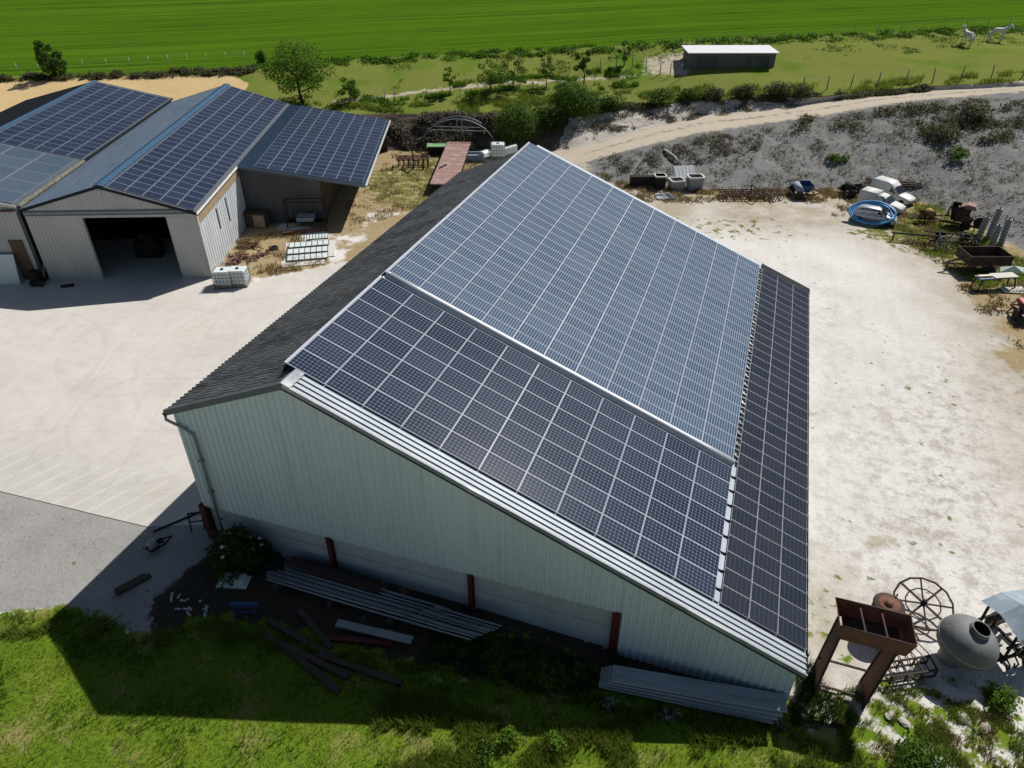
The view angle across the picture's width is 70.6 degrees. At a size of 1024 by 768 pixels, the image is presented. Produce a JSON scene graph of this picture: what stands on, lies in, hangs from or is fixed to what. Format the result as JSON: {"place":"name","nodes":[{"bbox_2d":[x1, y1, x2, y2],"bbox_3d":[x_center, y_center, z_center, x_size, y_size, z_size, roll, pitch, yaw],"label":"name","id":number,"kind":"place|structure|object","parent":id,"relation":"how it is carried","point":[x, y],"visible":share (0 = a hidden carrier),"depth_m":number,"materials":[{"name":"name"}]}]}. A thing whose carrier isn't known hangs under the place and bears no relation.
{"place":"outdoors","nodes":[
{"label":"outdoors","id":0,"kind":"place"},
{"bbox_2d":[28,264,48,286],"bbox_3d":[-36.429,-8.325,55.502,1.170,1.507,0.910,-1,34,-2],"label":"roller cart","id":1,"kind":"object","parent":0,"point":[35,276],"visible":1,"depth_m":55.43,"materials":[{"name":"black metal"}]},
{"bbox_2d":[0,502,201,615],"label":"gravel","id":2,"kind":"structure","parent":0,"point":[82,561],"depth_m":32.95,"materials":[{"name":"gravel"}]},
{"bbox_2d":[132,230,165,257],"bbox_3d":[-30.078,-11.590,59.825,2.000,2.000,1.200,-1,34,-2],"label":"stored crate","id":3,"kind":"object","parent":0,"point":[147,244],"visible":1,"depth_m":59.47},
{"bbox_2d":[0,604,529,702],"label":"long grass","id":4,"kind":"structure","parent":0,"point":[222,623],"depth_m":29.48,"materials":[{"name":"plant"}]},
{"bbox_2d":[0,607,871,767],"bbox_3d":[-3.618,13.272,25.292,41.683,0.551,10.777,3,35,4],"label":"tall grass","id":5,"kind":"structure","parent":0,"point":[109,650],"depth_m":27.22,"materials":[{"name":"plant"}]},
{"bbox_2d":[0,605,885,767],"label":"short grass","id":6,"kind":"structure","parent":0,"point":[266,723],"depth_m":26.93,"materials":[{"name":"plant"}]},
{"bbox_2d":[377,64,641,105],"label":"tall grass","id":7,"kind":"structure","parent":0,"point":[612,72],"depth_m":91.44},
{"bbox_2d":[0,0,1023,767],"bbox_3d":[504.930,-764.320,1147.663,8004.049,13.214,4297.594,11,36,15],"label":"ground","id":8,"kind":"structure","parent":0,"point":[884,310],"depth_m":46.89,"materials":[{"name":"plant"}]},
{"bbox_2d":[33,40,68,75],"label":"leaning tree","id":9,"kind":"object","parent":8,"relation":"on","point":[52,64],"visible":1,"depth_m":94.42,"materials":[{"name":"green plant"}]},
{"bbox_2d":[0,64,258,81],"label":"field edge weeds","id":10,"kind":"object","parent":8,"relation":"on","point":[112,74],"visible":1,"depth_m":95.12,"materials":[{"name":"green plant"}]},
{"bbox_2d":[114,573,151,595],"bbox_3d":[-16.695,8.769,31.829,1.500,0.160,0.360,-28,43,-34],"label":"wooden plank","id":11,"kind":"object","parent":8,"relation":"on","point":[132,583],"visible":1,"depth_m":31.74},
{"bbox_2d":[142,535,172,552],"bbox_3d":[-16.405,7.254,33.393,0.676,0.446,1.318,12,36,17],"label":"wheelbarrow","id":12,"kind":"object","parent":8,"relation":"on","point":[152,544],"visible":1,"depth_m":33.19,"materials":[{"name":"black metal"}]},
{"bbox_2d":[0,238,347,526],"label":"concrete apron","id":13,"kind":"object","parent":8,"relation":"on","point":[97,377],"visible":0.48,"depth_m":46.04,"materials":[{"name":"concrete"}]},
{"bbox_2d":[0,254,20,284],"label":"white board","id":14,"kind":"object","parent":13,"relation":"on","point":[8,272],"visible":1,"depth_m":55.54,"materials":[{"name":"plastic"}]},
{"bbox_2d":[0,80,172,278],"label":"wide shed","id":15,"kind":"structure","parent":13,"relation":"on","point":[48,140],"depth_m":64.43,"materials":[{"name":"glass"}]},
{"bbox_2d":[8,240,33,278],"bbox_3d":[-37.680,-9.547,55.751,1.050,3.300,0.060,-1,34,-2],"label":"door","id":16,"kind":"structure","parent":15,"relation":"in","point":[19,251],"depth_m":55.57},
{"bbox_2d":[12,83,289,280],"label":"gable shed","id":17,"kind":"structure","parent":13,"relation":"on","point":[173,162],"depth_m":57.51,"materials":[{"name":"metal"}]},
{"bbox_2d":[97,216,193,238],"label":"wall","id":18,"kind":"structure","parent":17,"relation":"attached to","point":[126,228],"depth_m":65.25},
{"bbox_2d":[210,266,232,288],"bbox_3d":[-22.094,-8.203,55.435,1.416,1.381,1.206,-1,34,-2],"label":"water tote","id":19,"kind":"object","parent":8,"relation":"on","point":[221,275],"visible":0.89,"depth_m":55.02,"materials":[{"name":"white plastic"}]},
{"bbox_2d":[216,572,251,588],"bbox_3d":[-12.295,8.601,31.884,1.360,0.380,0.720,2,35,3],"label":"white tub","id":20,"kind":"object","parent":8,"relation":"on","point":[242,581],"visible":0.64,"depth_m":31.72,"materials":[{"name":"plastic"}]},
{"bbox_2d":[204,522,274,587],"bbox_3d":[-12.323,7.463,32.162,3.144,2.441,2.890,17,38,24],"label":"flowering bush","id":21,"kind":"object","parent":8,"relation":"on","point":[234,548],"visible":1,"depth_m":31.80,"materials":[{"name":"green plant"}]},
{"bbox_2d":[228,265,251,287],"bbox_3d":[-20.990,-8.299,55.575,1.416,1.381,1.206,-1,34,-2],"label":"water tote","id":22,"kind":"object","parent":8,"relation":"on","point":[240,275],"visible":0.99,"depth_m":55.21,"materials":[{"name":"white plastic"}]},
{"bbox_2d":[229,602,259,618],"bbox_3d":[-11.198,9.441,30.374,1.200,0.727,0.479,-1,34,-1],"label":"sawhorse","id":23,"kind":"object","parent":8,"relation":"on","point":[237,605],"visible":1,"depth_m":30.20,"materials":[{"name":"blue paint"}]},
{"bbox_2d":[243,209,270,227],"bbox_3d":[-23.058,-14.897,65.247,2.200,1.380,1.050,3,35,5],"label":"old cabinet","id":24,"kind":"object","parent":8,"relation":"on","point":[256,218],"visible":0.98,"depth_m":64.90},
{"bbox_2d":[259,38,338,102],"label":"tree","id":25,"kind":"object","parent":8,"relation":"on","point":[306,68],"visible":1,"depth_m":85.39,"materials":[{"name":"green plant"}]},
{"bbox_2d":[265,617,335,657],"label":"beam","id":26,"kind":"structure","parent":8,"relation":"on","point":[292,634],"depth_m":29.45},
{"bbox_2d":[259,631,349,680],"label":"beam","id":27,"kind":"structure","parent":8,"relation":"on","point":[327,666],"depth_m":28.61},
{"bbox_2d":[283,198,327,227],"bbox_3d":[-18.517,-15.338,64.952,3.480,2.440,0.980,-1,34,-2],"label":"storage rack","id":28,"kind":"object","parent":8,"relation":"on","point":[316,220],"visible":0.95,"depth_m":64.74,"materials":[{"name":"black metal"}]},
{"bbox_2d":[281,240,334,267],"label":"white boards","id":29,"kind":"object","parent":8,"relation":"on","point":[331,249],"visible":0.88,"depth_m":59.58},
{"bbox_2d":[286,252,327,261],"bbox_3d":[-16.899,-10.498,59.798,3.360,0.110,1.060,-7,35,-10],"label":"grating panel","id":30,"kind":"object","parent":29,"relation":"on","point":[316,256],"visible":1,"depth_m":59.76,"materials":[{"name":"white plastic"}]},
{"bbox_2d":[287,246,327,254],"bbox_3d":[-17.137,-11.201,60.681,3.360,0.110,1.060,-7,35,-10],"label":"grating panel","id":31,"kind":"object","parent":29,"relation":"on","point":[321,249],"visible":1,"depth_m":60.59,"materials":[{"name":"white plastic"}]},
{"bbox_2d":[288,239,328,248],"bbox_3d":[-17.278,-11.915,61.580,3.360,0.110,1.060,-7,35,-10],"label":"grating panel","id":32,"kind":"object","parent":31,"relation":"on","point":[308,244],"visible":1,"depth_m":61.42,"materials":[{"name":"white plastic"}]},
{"bbox_2d":[282,647,341,694],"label":"beam","id":33,"kind":"structure","parent":8,"relation":"on","point":[323,678],"depth_m":28.12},
{"bbox_2d":[237,104,390,222],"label":"lean to shed","id":34,"kind":"object","parent":8,"relation":"on","point":[297,151],"visible":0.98,"depth_m":67.59,"materials":[{"name":"glass"}]},
{"bbox_2d":[297,608,332,649],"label":"beam","id":35,"kind":"structure","parent":8,"relation":"on","point":[307,619],"depth_m":29.79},
{"bbox_2d":[326,586,342,610],"bbox_3d":[-7.516,9.171,31.266,0.200,0.730,1.450,11,36,16],"label":"bearer","id":36,"kind":"object","parent":8,"relation":"on","point":[330,604],"visible":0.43,"depth_m":30.70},
{"bbox_2d":[266,574,416,618],"bbox_3d":[-7.264,9.054,30.730,7.383,0.120,0.090,11,36,16],"label":"pipe","id":37,"kind":"object","parent":36,"relation":"on","point":[322,591],"visible":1,"depth_m":31.06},
{"bbox_2d":[267,575,431,623],"bbox_3d":[-6.974,9.111,30.558,7.816,0.120,0.090,11,36,15],"label":"pipe","id":38,"kind":"object","parent":37,"relation":"on","point":[338,597],"visible":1,"depth_m":30.62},
{"bbox_2d":[267,571,421,619],"bbox_3d":[-7.163,8.975,30.756,7.605,0.120,0.090,11,36,16],"label":"pipe","id":39,"kind":"object","parent":36,"relation":"on","point":[344,595],"visible":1,"depth_m":30.77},
{"bbox_2d":[266,578,424,627],"bbox_3d":[-7.106,9.208,30.505,7.601,0.120,0.090,11,36,16],"label":"pipe","id":40,"kind":"object","parent":36,"relation":"on","point":[339,601],"visible":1,"depth_m":30.55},
{"bbox_2d":[271,571,434,619],"bbox_3d":[-6.891,9.003,30.804,7.814,0.120,0.090,11,36,16],"label":"pipe","id":41,"kind":"object","parent":36,"relation":"on","point":[349,594],"visible":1,"depth_m":30.79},
{"bbox_2d":[277,570,431,615],"bbox_3d":[-6.809,8.910,30.851,7.381,0.120,0.090,11,36,16],"label":"pipe","id":42,"kind":"object","parent":41,"relation":"on","point":[357,594],"visible":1,"depth_m":30.84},
{"bbox_2d":[215,122,480,289],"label":"dry grass","id":43,"kind":"structure","parent":8,"relation":"on","point":[267,236],"depth_m":66.69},
{"bbox_2d":[338,77,360,100],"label":"tree","id":44,"kind":"object","parent":8,"relation":"on","point":[351,89],"visible":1,"depth_m":88.05,"materials":[{"name":"green plant"}]},
{"bbox_2d":[316,651,402,686],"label":"beam","id":45,"kind":"structure","parent":8,"relation":"on","point":[378,675],"depth_m":28.17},
{"bbox_2d":[328,634,393,647],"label":"beam","id":46,"kind":"structure","parent":8,"relation":"on","point":[362,641],"depth_m":29.26,"materials":[{"name":"wood"}]},
{"bbox_2d":[335,619,413,643],"bbox_3d":[-5.618,10.073,29.445,3.300,0.080,0.340,9,35,12],"label":"white plank","id":47,"kind":"object","parent":46,"relation":"on","point":[375,631],"visible":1,"depth_m":29.40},
{"bbox_2d":[396,151,429,168],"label":"disc cultivator","id":48,"kind":"object","parent":8,"relation":"on","point":[413,158],"visible":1,"depth_m":79.19,"materials":[{"name":"black metal"}]},
{"bbox_2d":[387,109,509,151],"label":"bank brush","id":49,"kind":"object","parent":8,"relation":"on","point":[408,141],"visible":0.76,"depth_m":84.88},
{"bbox_2d":[429,141,470,187],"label":"flatbed trailer","id":50,"kind":"object","parent":8,"relation":"on","point":[454,155],"visible":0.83,"depth_m":77.77,"materials":[{"name":"wood"}]},
{"bbox_2d":[467,739,495,767],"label":"weed bush","id":51,"kind":"object","parent":8,"relation":"on","point":[483,755],"visible":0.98,"depth_m":25.41,"materials":[{"name":"green plant"}]},
{"bbox_2d":[162,142,809,700],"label":"barn","id":52,"kind":"structure","parent":8,"relation":"on","point":[532,384],"depth_m":30.96,"materials":[{"name":"metal"}]},
{"bbox_2d":[476,57,504,91],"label":"young tree","id":53,"kind":"object","parent":8,"relation":"on","point":[492,75],"visible":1,"depth_m":88.01,"materials":[{"name":"green plant"}]},
{"bbox_2d":[496,724,522,747],"bbox_3d":[-0.117,12.627,25.923,1.062,0.892,0.828,-14,37,-19],"label":"weed bush","id":54,"kind":"object","parent":8,"relation":"on","point":[512,733],"visible":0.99,"depth_m":25.80,"materials":[{"name":"green plant"}]},
{"bbox_2d":[497,53,527,87],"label":"young tree","id":55,"kind":"object","parent":8,"relation":"on","point":[511,77],"visible":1,"depth_m":88.43,"materials":[{"name":"green plant"}]},
{"bbox_2d":[492,98,541,145],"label":"shrub","id":56,"kind":"object","parent":8,"relation":"on","point":[519,121],"visible":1,"depth_m":82.12,"materials":[{"name":"green plant"}]},
{"bbox_2d":[528,100,569,134],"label":"shrub","id":57,"kind":"object","parent":8,"relation":"on","point":[549,118],"visible":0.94,"depth_m":83.49,"materials":[{"name":"green plant"}]},
{"bbox_2d":[546,730,567,756],"bbox_3d":[1.554,12.821,25.790,0.656,0.795,0.846,-22,40,-28],"label":"weed bush","id":58,"kind":"object","parent":8,"relation":"on","point":[555,736],"visible":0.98,"depth_m":25.68,"materials":[{"name":"green plant"}]},
{"bbox_2d":[545,75,602,120],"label":"shrub","id":59,"kind":"object","parent":8,"relation":"on","point":[567,96],"visible":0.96,"depth_m":84.20,"materials":[{"name":"green plant"}]},
{"bbox_2d":[573,50,592,86],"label":"tree","id":60,"kind":"object","parent":8,"relation":"on","point":[584,61],"visible":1,"depth_m":88.98,"materials":[{"name":"green plant"}]},
{"bbox_2d":[589,92,626,113],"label":"shrub","id":61,"kind":"object","parent":8,"relation":"on","point":[606,104],"visible":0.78,"depth_m":85.82,"materials":[{"name":"green plant"}]},
{"bbox_2d":[417,618,852,733],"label":"rank grass","id":62,"kind":"structure","parent":8,"relation":"on","point":[819,702],"depth_m":28.11,"materials":[{"name":"plant"}]},
{"bbox_2d":[253,24,1023,71],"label":"field edge weeds","id":63,"kind":"object","parent":8,"relation":"on","point":[483,53],"visible":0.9,"depth_m":100.02,"materials":[{"name":"green plant"}]},
{"bbox_2d":[629,175,653,186],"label":"steel box","id":64,"kind":"object","parent":8,"relation":"on","point":[638,180],"visible":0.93,"depth_m":73.95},
{"bbox_2d":[285,26,1023,111],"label":"pasture weeds","id":65,"kind":"object","parent":8,"relation":"on","point":[367,97],"visible":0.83,"depth_m":95.97,"materials":[{"name":"green plant"}]},
{"bbox_2d":[295,68,1023,116],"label":"verge grass","id":66,"kind":"structure","parent":8,"relation":"on","point":[471,101],"depth_m":87.47,"materials":[{"name":"plant"}]},
{"bbox_2d":[646,87,675,105],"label":"shrub","id":67,"kind":"object","parent":8,"relation":"on","point":[661,96],"visible":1,"depth_m":86.83,"materials":[{"name":"green plant"}]},
{"bbox_2d":[547,98,799,149],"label":"bank weeds","id":68,"kind":"object","parent":8,"relation":"on","point":[693,117],"visible":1,"depth_m":85.75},
{"bbox_2d":[598,133,764,179],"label":"bank weeds","id":69,"kind":"object","parent":8,"relation":"on","point":[694,156],"visible":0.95,"depth_m":78.02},
{"bbox_2d":[673,165,694,178],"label":"sheet panel","id":70,"kind":"object","parent":8,"relation":"on","point":[683,171],"visible":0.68,"depth_m":74.85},
{"bbox_2d":[598,667,772,723],"bbox_3d":[6.539,11.809,27.468,6.434,0.120,0.850,8,35,11],"label":"roof sheet","id":71,"kind":"object","parent":8,"relation":"on","point":[755,718],"visible":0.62,"depth_m":27.13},
{"bbox_2d":[603,666,777,720],"bbox_3d":[6.695,11.703,27.411,6.434,0.120,0.800,7,35,10],"label":"roof sheet","id":72,"kind":"object","parent":71,"relation":"on","point":[758,714],"visible":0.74,"depth_m":27.09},
{"bbox_2d":[607,666,782,716],"bbox_3d":[6.852,11.597,27.354,6.434,0.120,0.750,7,35,10],"label":"roof sheet","id":73,"kind":"object","parent":72,"relation":"on","point":[743,707],"visible":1,"depth_m":27.04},
{"bbox_2d":[611,665,787,712],"bbox_3d":[7.008,11.490,27.297,6.434,0.120,0.700,6,35,9],"label":"roof sheet","id":74,"kind":"object","parent":73,"relation":"on","point":[750,697],"visible":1,"depth_m":27.26,"materials":[{"name":"metal"}]},
{"bbox_2d":[686,173,704,190],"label":"trough","id":75,"kind":"object","parent":8,"relation":"on","point":[694,181],"visible":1,"depth_m":72.94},
{"bbox_2d":[681,45,779,69],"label":"horse shelter","id":76,"kind":"object","parent":8,"relation":"on","point":[715,56],"visible":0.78,"depth_m":93.42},
{"bbox_2d":[727,84,756,97],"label":"shrub","id":77,"kind":"object","parent":8,"relation":"on","point":[744,90],"visible":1,"depth_m":86.47,"materials":[{"name":"green plant"}]},
{"bbox_2d":[557,83,933,115],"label":"bank weeds","id":78,"kind":"object","parent":8,"relation":"on","point":[632,105],"visible":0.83,"depth_m":86.24,"materials":[{"name":"green plant"}]},
{"bbox_2d":[718,185,784,200],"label":"harrow","id":79,"kind":"object","parent":8,"relation":"on","point":[755,196],"visible":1,"depth_m":71.27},
{"bbox_2d":[761,80,794,95],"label":"shrub","id":80,"kind":"object","parent":8,"relation":"on","point":[777,85],"visible":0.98,"depth_m":85.93,"materials":[{"name":"green plant"}]},
{"bbox_2d":[787,180,821,199],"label":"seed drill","id":81,"kind":"object","parent":8,"relation":"on","point":[801,187],"visible":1,"depth_m":71.10,"materials":[{"name":"blue metal"}]},
{"bbox_2d":[597,171,1023,295],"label":"dry grass","id":82,"kind":"structure","parent":8,"relation":"on","point":[823,189],"depth_m":71.48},
{"bbox_2d":[604,97,1023,236],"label":"bank weeds","id":83,"kind":"object","parent":8,"relation":"on","point":[935,150],"visible":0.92,"depth_m":77.65,"materials":[{"name":"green plant"}]},
{"bbox_2d":[622,187,1023,349],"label":"dry weeds","id":84,"kind":"object","parent":8,"relation":"on","point":[818,198],"visible":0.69,"depth_m":62.65,"materials":[{"name":"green plant"}]},
{"bbox_2d":[837,181,865,197],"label":"old cultivator","id":85,"kind":"object","parent":8,"relation":"on","point":[851,187],"visible":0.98,"depth_m":71.44,"materials":[{"name":"black metal"}]},
{"bbox_2d":[812,597,917,710],"bbox_3d":[13.040,10.164,26.924,2.759,3.873,1.856,11,36,15],"label":"rusty hopper","id":86,"kind":"object","parent":8,"relation":"on","point":[889,635],"visible":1,"depth_m":26.60,"materials":[{"name":"metal"}]},
{"bbox_2d":[852,204,897,226],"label":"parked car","id":87,"kind":"object","parent":8,"relation":"on","point":[870,213],"visible":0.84,"depth_m":65.54,"materials":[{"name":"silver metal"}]},
{"bbox_2d":[848,200,896,224],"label":"hose","id":88,"kind":"object","parent":87,"relation":"on","point":[853,207],"visible":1,"depth_m":65.76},
{"bbox_2d":[857,186,906,213],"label":"pickup","id":89,"kind":"object","parent":8,"relation":"on","point":[868,193],"visible":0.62,"depth_m":68.28,"materials":[{"name":"white paint"}]},
{"bbox_2d":[871,592,904,612],"bbox_3d":[15.260,9.504,29.671,1.200,1.824,1.200,1,34,1],"label":"rusty drum","id":90,"kind":"object","parent":8,"relation":"on","point":[889,601],"visible":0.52,"depth_m":29.28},
{"bbox_2d":[870,176,916,204],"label":"parked van","id":91,"kind":"object","parent":8,"relation":"on","point":[895,189],"visible":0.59,"depth_m":70.11,"materials":[{"name":"white paint"}]},
{"bbox_2d":[791,701,1023,767],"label":"dry grass","id":92,"kind":"structure","parent":8,"relation":"on","point":[958,741],"depth_m":26.17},
{"bbox_2d":[876,642,938,683],"bbox_3d":[15.403,10.661,28.776,2.099,0.586,2.191,-5,35,-8],"label":"tined grate","id":93,"kind":"object","parent":8,"relation":"on","point":[912,664],"visible":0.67,"depth_m":28.07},
{"bbox_2d":[797,97,1023,144],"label":"bank scrub","id":94,"kind":"object","parent":8,"relation":"on","point":[806,116],"visible":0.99,"depth_m":78.73,"materials":[{"name":"green plant"}]},
{"bbox_2d":[894,731,949,767],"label":"weed bush","id":95,"kind":"object","parent":8,"relation":"on","point":[915,760],"visible":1,"depth_m":25.26,"materials":[{"name":"green plant"}]},
{"bbox_2d":[893,577,953,630],"bbox_3d":[17.231,9.152,30.256,2.368,0.370,2.310,20,59,24],"label":"feeder ring","id":96,"kind":"object","parent":8,"relation":"on","point":[923,603],"visible":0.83,"depth_m":30.35,"materials":[{"name":"black metal"}]},
{"bbox_2d":[835,681,1022,764],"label":"rubble","id":97,"kind":"object","parent":8,"relation":"on","point":[938,706],"visible":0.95,"depth_m":26.68,"materials":[{"name":"stone"}]},
{"bbox_2d":[892,230,981,249],"bbox_3d":[36.319,-12.501,61.901,7.097,1.398,2.702,9,36,14],"label":"hay rake","id":98,"kind":"object","parent":8,"relation":"on","point":[939,236],"visible":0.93,"depth_m":61.42,"materials":[{"name":"black metal"}]},
{"bbox_2d":[930,122,964,142],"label":"scrub","id":99,"kind":"object","parent":8,"relation":"on","point":[946,129],"visible":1,"depth_m":76.02,"materials":[{"name":"green plant"}]},
{"bbox_2d":[936,201,982,230],"bbox_3d":[40.404,-15.261,65.099,4.471,2.150,2.100,21,40,27],"label":"baler","id":100,"kind":"object","parent":8,"relation":"on","point":[961,213],"visible":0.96,"depth_m":64.48,"materials":[{"name":"black metal"}]},
{"bbox_2d":[936,614,999,670],"bbox_3d":[17.749,10.173,28.273,2.191,2.366,2.232,21,40,27],"label":"grey tank","id":101,"kind":"object","parent":8,"relation":"on","point":[967,642],"visible":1,"depth_m":27.59,"materials":[{"name":"metal"}]},
{"bbox_2d":[942,246,1014,273],"bbox_3d":[36.745,-9.817,57.623,4.819,1.620,2.200,0,34,-1],"label":"tipping trailer","id":102,"kind":"object","parent":8,"relation":"on","point":[989,257],"visible":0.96,"depth_m":57.31,"materials":[{"name":"black metal"}]},
{"bbox_2d":[961,100,996,118],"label":"scrub","id":103,"kind":"object","parent":8,"relation":"on","point":[981,110],"visible":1,"depth_m":77.49,"materials":[{"name":"green plant"}]},
{"bbox_2d":[967,272,1018,291],"bbox_3d":[36.802,-7.815,55.162,3.447,1.151,1.000,-4,35,-6],"label":"bench saw","id":104,"kind":"object","parent":8,"relation":"on","point":[1004,275],"visible":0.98,"depth_m":54.81,"materials":[{"name":"grey paint"}]},
{"bbox_2d":[977,589,1023,671],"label":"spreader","id":105,"kind":"object","parent":8,"relation":"on","point":[1008,607],"visible":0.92,"depth_m":28.23,"materials":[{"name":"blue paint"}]},
{"bbox_2d":[987,683,1022,714],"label":"weed bush","id":106,"kind":"object","parent":8,"relation":"on","point":[1013,697],"visible":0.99,"depth_m":27.02,"materials":[{"name":"green plant"}]},
{"bbox_2d":[1010,298,1023,319],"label":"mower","id":107,"kind":"object","parent":8,"relation":"on","point":[1017,313],"visible":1,"depth_m":51.21,"materials":[{"name":"red metal"}]},
{"bbox_3d":[-7.713,8.566,31.769,4.900,0.720,0.700,12,36,16],"label":"dark crate","id":108,"kind":"object","parent":8,"relation":"on","visible":0},
{"bbox_2d":[285,568,448,615],"bbox_3d":[-6.301,8.880,30.894,7.812,0.120,0.090,11,36,15],"label":"pipe","id":109,"kind":"object","parent":108,"relation":"on","point":[355,589],"visible":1,"depth_m":30.91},
{"bbox_2d":[370,679,839,767],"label":"tall grass","id":110,"kind":"structure","parent":0,"point":[438,752],"depth_m":26.20,"materials":[{"name":"plant"}]},
{"bbox_2d":[834,674,1023,767],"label":"patchy grass","id":111,"kind":"structure","parent":0,"point":[936,739],"depth_m":26.59,"materials":[{"name":"plant"}]},
{"bbox_2d":[896,195,1023,288],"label":"rough grass","id":112,"kind":"structure","parent":0,"point":[924,207],"depth_m":61.93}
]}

